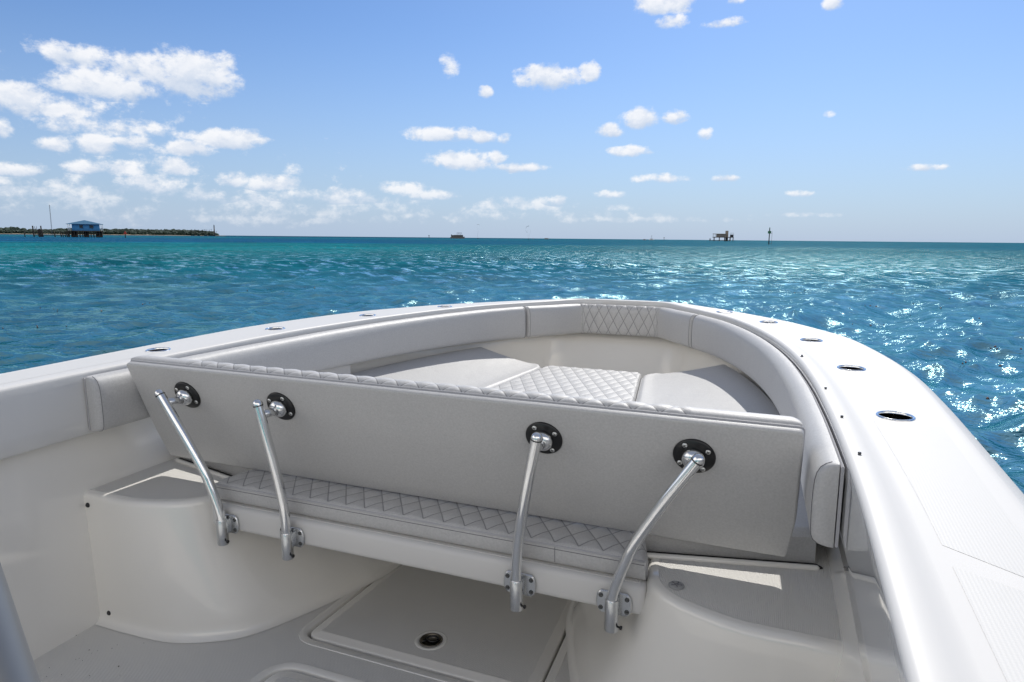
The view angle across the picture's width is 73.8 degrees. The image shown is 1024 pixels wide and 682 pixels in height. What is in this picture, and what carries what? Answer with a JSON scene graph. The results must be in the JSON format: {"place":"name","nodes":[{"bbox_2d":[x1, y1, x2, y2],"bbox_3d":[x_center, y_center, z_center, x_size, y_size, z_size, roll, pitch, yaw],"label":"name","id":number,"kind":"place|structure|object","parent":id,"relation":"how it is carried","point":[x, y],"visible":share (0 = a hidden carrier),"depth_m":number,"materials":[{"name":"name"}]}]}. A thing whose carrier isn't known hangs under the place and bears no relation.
{"place":"outdoors","nodes":[
{"label":"outdoors","id":0,"kind":"place"},
{"bbox_2d":[0,233,201,235],"bbox_3d":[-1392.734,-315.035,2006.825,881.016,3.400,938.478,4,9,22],"label":"island","id":1,"kind":"structure","parent":0,"point":[107,234],"depth_m":1936.52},
{"bbox_2d":[0,226,218,235],"bbox_3d":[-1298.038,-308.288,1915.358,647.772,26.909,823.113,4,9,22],"label":"mangrove forest","id":2,"kind":"object","parent":1,"relation":"on","point":[10,230],"visible":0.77,"depth_m":1974.72,"materials":[{"name":"green plant"}]},
{"bbox_2d":[0,234,1023,493],"bbox_3d":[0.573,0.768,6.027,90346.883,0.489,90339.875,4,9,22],"label":"sea","id":3,"kind":"structure","parent":0,"point":[938,316],"depth_m":23.35,"materials":[{"name":"liquid"}]},
{"bbox_2d":[32,226,69,236],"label":"pier","id":4,"kind":"structure","parent":3,"relation":"in","point":[40,233],"depth_m":371.44,"materials":[{"name":"brown wood"}]},
{"bbox_2d":[67,220,102,236],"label":"stilt house","id":5,"kind":"structure","parent":3,"relation":"in","point":[85,227],"depth_m":378.52,"materials":[{"name":"blue wood"}]},
{"bbox_2d":[450,234,464,238],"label":"boat","id":6,"kind":"object","parent":3,"relation":"on","point":[460,236],"visible":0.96,"depth_m":1327.13,"materials":[{"name":"grey concrete"}]},
{"bbox_2d":[0,299,1023,681],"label":"motorboat","id":7,"kind":"object","parent":3,"relation":"on","point":[126,555],"visible":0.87,"depth_m":2.14,"materials":[{"name":"white plastic"}]},
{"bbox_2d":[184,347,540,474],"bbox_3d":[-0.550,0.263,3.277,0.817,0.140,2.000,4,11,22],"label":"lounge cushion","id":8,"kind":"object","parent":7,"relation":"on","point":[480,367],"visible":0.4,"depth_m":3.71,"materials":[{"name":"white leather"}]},
{"bbox_2d":[215,469,647,579],"bbox_3d":[-0.223,0.494,2.231,1.426,0.069,0.531,4,11,22],"label":"seat cushion","id":9,"kind":"object","parent":7,"relation":"on","point":[586,546],"visible":0.35,"depth_m":1.98,"materials":[{"name":"leather"}]},
{"bbox_2d":[127,355,805,601],"bbox_3d":[-0.301,0.380,2.011,2.114,0.549,0.274,4,11,22],"label":"backrest cushion","id":10,"kind":"object","parent":7,"relation":"attached to","point":[715,477],"visible":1,"depth_m":1.87,"materials":[{"name":"white leather"}]},
{"bbox_2d":[493,365,641,401],"bbox_3d":[0.102,0.345,3.022,0.963,0.065,1.965,4,11,22],"label":"filler cushion","id":11,"kind":"object","parent":7,"relation":"on","point":[598,383],"visible":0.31,"depth_m":3.55,"materials":[{"name":"leather"}]},
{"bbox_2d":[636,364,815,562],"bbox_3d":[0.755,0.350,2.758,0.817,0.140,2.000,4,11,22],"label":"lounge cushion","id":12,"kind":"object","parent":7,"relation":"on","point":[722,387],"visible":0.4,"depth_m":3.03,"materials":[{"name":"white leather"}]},
{"bbox_2d":[709,231,733,240],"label":"pile house","id":13,"kind":"structure","parent":3,"relation":"in","point":[724,236],"depth_m":988.38,"materials":[{"name":"grey concrete"}]},
{"bbox_2d":[0,0,1023,242],"label":"sky","id":14,"kind":"structure","parent":0,"point":[799,120],"materials":[{"name":"blue"}]}
]}

